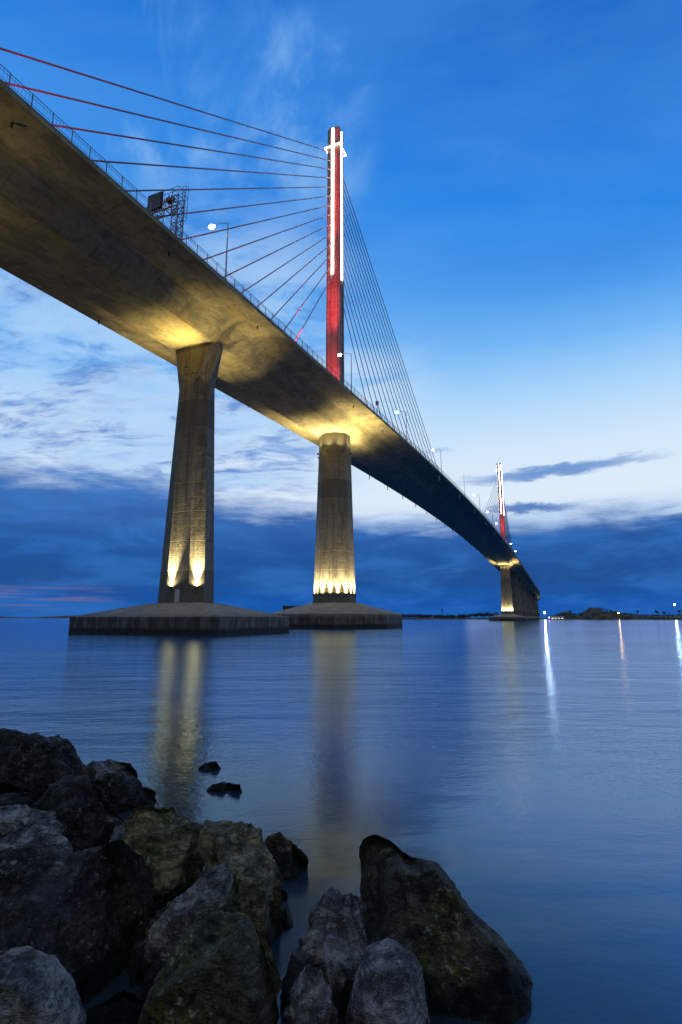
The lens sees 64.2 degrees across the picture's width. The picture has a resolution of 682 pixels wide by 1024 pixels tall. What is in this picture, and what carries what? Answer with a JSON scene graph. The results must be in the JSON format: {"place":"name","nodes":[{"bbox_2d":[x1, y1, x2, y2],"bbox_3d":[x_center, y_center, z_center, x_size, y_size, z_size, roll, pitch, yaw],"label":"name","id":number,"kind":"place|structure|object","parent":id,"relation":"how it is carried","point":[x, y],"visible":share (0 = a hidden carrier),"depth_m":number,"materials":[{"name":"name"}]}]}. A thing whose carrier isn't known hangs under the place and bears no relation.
{"place":"outdoors","nodes":[
{"label":"outdoors","id":0,"kind":"place"},
{"bbox_2d":[0,615,75,617],"bbox_3d":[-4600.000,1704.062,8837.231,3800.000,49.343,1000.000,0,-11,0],"label":"distant coast","id":1,"kind":"structure","parent":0,"point":[40,617],"depth_m":8562.65},
{"bbox_2d":[0,618,681,1023],"bbox_3d":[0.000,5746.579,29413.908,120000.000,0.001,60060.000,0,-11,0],"label":"water","id":2,"kind":"structure","parent":0,"point":[520,782],"depth_m":8.93,"materials":[{"name":"blue liquid"}]},
{"bbox_2d":[0,792,36,807],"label":"boulder","id":3,"kind":"object","parent":2,"relation":"on","point":[15,798],"visible":0.57,"depth_m":5.68,"materials":[{"name":"grey stone"}]},
{"bbox_2d":[0,824,73,851],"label":"boulder","id":4,"kind":"object","parent":2,"relation":"on","point":[25,834],"visible":0.45,"depth_m":4.50,"materials":[{"name":"grey stone"}]},
{"bbox_2d":[0,728,86,800],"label":"boulder","id":5,"kind":"object","parent":2,"relation":"on","point":[34,765],"visible":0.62,"depth_m":6.37,"materials":[{"name":"grey stone"}]},
{"bbox_2d":[32,774,121,844],"bbox_3d":[-2.538,3.006,5.284,0.822,0.811,0.762,-7,-13,33],"label":"boulder","id":6,"kind":"object","parent":2,"relation":"in","point":[81,806],"visible":0.57,"depth_m":5.15,"materials":[{"name":"grey stone"}]},
{"bbox_2d":[0,805,66,837],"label":"boulder","id":7,"kind":"object","parent":6,"relation":"on","point":[15,816],"visible":0.52,"depth_m":4.84,"materials":[{"name":"grey stone"}]},
{"bbox_2d":[70,836,100,851],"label":"boulder","id":8,"kind":"object","parent":2,"relation":"on","point":[80,843],"visible":0.4,"depth_m":4.88,"materials":[{"name":"grey stone"}]},
{"bbox_2d":[81,764,96,779],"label":"boulder","id":9,"kind":"object","parent":2,"relation":"on","point":[90,771],"visible":0.6,"depth_m":6.47,"materials":[{"name":"grey stone"}]},
{"bbox_2d":[86,759,137,787],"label":"boulder","id":10,"kind":"object","parent":2,"relation":"in","point":[107,770],"visible":0.42,"depth_m":7.32,"materials":[{"name":"grey stone"}]},
{"bbox_2d":[109,819,124,842],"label":"boulder","id":11,"kind":"object","parent":2,"relation":"on","point":[118,831],"visible":0.38,"depth_m":4.89,"materials":[{"name":"grey stone"}]},
{"bbox_2d":[104,771,156,812],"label":"boulder","id":12,"kind":"object","parent":2,"relation":"in","point":[123,792],"visible":0.53,"depth_m":6.41,"materials":[{"name":"grey stone"}]},
{"bbox_2d":[122,805,203,910],"bbox_3d":[-1.418,2.794,4.322,0.685,0.892,0.659,0,-11,0],"label":"boulder","id":13,"kind":"object","parent":2,"relation":"in","point":[163,842],"visible":0.48,"depth_m":4.21,"materials":[{"name":"grey stone"}]},
{"bbox_2d":[142,862,233,973],"bbox_3d":[-0.969,2.610,3.491,0.504,0.561,0.432,0,-11,0],"label":"boulder","id":14,"kind":"object","parent":2,"relation":"on","point":[173,921],"visible":0.63,"depth_m":3.39,"materials":[{"name":"grey stone"}]},
{"bbox_2d":[198,761,220,771],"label":"boulder","id":15,"kind":"object","parent":2,"relation":"on","point":[210,766],"visible":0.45,"depth_m":7.97,"materials":[{"name":"grey stone"}]},
{"bbox_2d":[206,782,241,791],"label":"boulder","id":16,"kind":"object","parent":2,"relation":"in","point":[222,786],"visible":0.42,"depth_m":7.01,"materials":[{"name":"grey stone"}]},
{"bbox_2d":[199,820,282,944],"bbox_3d":[-0.745,2.819,3.962,0.868,0.989,0.547,-8,-13,34],"label":"boulder","id":17,"kind":"object","parent":2,"relation":"in","point":[242,850],"visible":0.56,"depth_m":3.89,"materials":[{"name":"grey stone"}]},
{"bbox_2d":[0,47,539,635],"bbox_3d":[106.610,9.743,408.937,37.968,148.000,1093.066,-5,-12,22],"label":"cable stayed bridge","id":18,"kind":"structure","parent":2,"relation":"in","point":[82,233],"depth_m":86.39,"materials":[{"name":"concrete"}]},
{"bbox_2d":[146,185,188,239],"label":"sign gantry","id":19,"kind":"object","parent":18,"relation":"on","point":[156,200],"visible":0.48,"depth_m":70.26,"materials":[{"name":"metal"}]},
{"bbox_2d":[209,223,227,279],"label":"street lamp","id":20,"kind":"object","parent":18,"relation":"on","point":[211,226],"visible":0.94,"depth_m":79.69,"materials":[{"name":"metal"}]},
{"bbox_2d":[282,606,296,609],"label":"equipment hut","id":21,"kind":"object","parent":18,"relation":"on","point":[286,607],"visible":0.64,"depth_m":139.35,"materials":[{"name":"concrete"}]},
{"bbox_2d":[338,353,351,390],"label":"street lamp","id":22,"kind":"object","parent":18,"relation":"on","point":[340,354],"visible":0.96,"depth_m":124.55,"materials":[{"name":"metal"}]},
{"bbox_2d":[281,889,287,900],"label":"boulder","id":23,"kind":"object","parent":2,"relation":"in","point":[284,895],"visible":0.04,"depth_m":4.31,"materials":[{"name":"black stone"}]},
{"bbox_2d":[264,831,308,880],"bbox_3d":[-0.513,3.283,4.787,0.464,0.823,0.559,0,-11,0],"label":"boulder","id":24,"kind":"object","parent":2,"relation":"in","point":[290,858],"visible":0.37,"depth_m":4.78,"materials":[{"name":"grey stone"}]},
{"bbox_2d":[281,903,293,928],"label":"boulder","id":25,"kind":"object","parent":2,"relation":"in","point":[286,919],"visible":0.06,"depth_m":3.94,"materials":[{"name":"grey stone"}]},
{"bbox_2d":[280,947,313,1012],"bbox_3d":[-0.239,2.786,3.122,0.234,0.403,0.301,0,-11,0],"label":"boulder","id":26,"kind":"object","parent":2,"relation":"in","point":[299,960],"visible":0.41,"depth_m":3.15,"materials":[{"name":"grey stone"}]},
{"bbox_2d":[283,962,338,1023],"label":"boulder","id":27,"kind":"object","parent":2,"relation":"in","point":[311,1001],"visible":1,"depth_m":2.78,"materials":[{"name":"grey stone"}]},
{"bbox_2d":[298,886,368,1016],"bbox_3d":[-0.064,2.752,3.129,0.540,0.814,0.837,0,-11,0],"label":"boulder","id":28,"kind":"object","parent":2,"relation":"in","point":[333,938],"visible":0.45,"depth_m":3.26,"materials":[{"name":"grey stone"}]},
{"bbox_2d":[344,938,429,1023],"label":"boulder","id":29,"kind":"object","parent":2,"relation":"in","point":[388,986],"visible":1,"depth_m":2.80,"materials":[{"name":"grey stone"}]},
{"bbox_2d":[359,834,532,1023],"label":"boulder","id":30,"kind":"object","parent":2,"relation":"in","point":[472,965],"visible":0.77,"depth_m":3.26,"materials":[{"name":"grey stone"}]},
{"bbox_2d":[653,615,681,619],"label":"quay","id":31,"kind":"structure","parent":2,"relation":"in","point":[668,617],"depth_m":838.38,"materials":[{"name":"concrete"}]},
{"bbox_2d":[0,0,681,617],"label":"sky","id":32,"kind":"structure","parent":0,"point":[512,169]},
{"bbox_2d":[402,617,543,618],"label":"headland","id":33,"kind":"structure","parent":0,"point":[451,618],"depth_m":1089.76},
{"bbox_2d":[400,612,498,617],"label":"forest","id":34,"kind":"object","parent":33,"relation":"on","point":[487,614],"visible":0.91,"depth_m":1099.64,"materials":[{"name":"green plant"}]},
{"bbox_2d":[539,618,575,619],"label":"spit","id":35,"kind":"structure","parent":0,"point":[557,619],"depth_m":822.44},
{"bbox_2d":[544,607,676,619],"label":"mound","id":36,"kind":"object","parent":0,"point":[596,612],"visible":0.55,"depth_m":855.04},
{"bbox_2d":[548,616,564,618],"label":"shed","id":37,"kind":"structure","parent":36,"relation":"on","point":[556,617],"depth_m":844.27,"materials":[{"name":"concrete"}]},
{"bbox_2d":[553,607,681,619],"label":"scrub","id":38,"kind":"object","parent":36,"relation":"on","point":[652,615],"visible":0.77,"depth_m":864.42,"materials":[{"name":"green plant"}]},
{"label":"shore","id":39,"kind":"structure","parent":0,"visible":0},
{"bbox_2d":[0,945,86,1023],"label":"boulder","id":40,"kind":"object","parent":39,"relation":"on","point":[37,987],"visible":1,"depth_m":2.42,"materials":[{"name":"grey stone"}]},
{"bbox_2d":[0,836,155,1005],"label":"boulder","id":41,"kind":"object","parent":39,"relation":"on","point":[78,914],"visible":0.8,"depth_m":3.44,"materials":[{"name":"grey stone"}]},
{"bbox_2d":[85,990,145,1023],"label":"boulder","id":42,"kind":"object","parent":39,"relation":"on","point":[124,1007],"visible":0.73,"depth_m":2.98,"materials":[{"name":"grey stone"}]},
{"bbox_2d":[141,958,164,999],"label":"boulder","id":43,"kind":"object","parent":42,"relation":"on","point":[153,969],"visible":0.45,"depth_m":3.23,"materials":[{"name":"grey stone"}]},
{"bbox_2d":[119,909,159,986],"bbox_3d":[-1.282,3.018,3.460,0.387,0.758,0.462,-8,-13,35],"label":"boulder","id":44,"kind":"object","parent":39,"relation":"on","point":[133,950],"visible":0.2,"depth_m":3.46,"materials":[{"name":"grey stone"}]},
{"bbox_2d":[138,910,281,1023],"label":"boulder","id":45,"kind":"object","parent":39,"relation":"on","point":[219,966],"visible":1,"depth_m":2.72,"materials":[{"name":"grey stone"}]}
]}

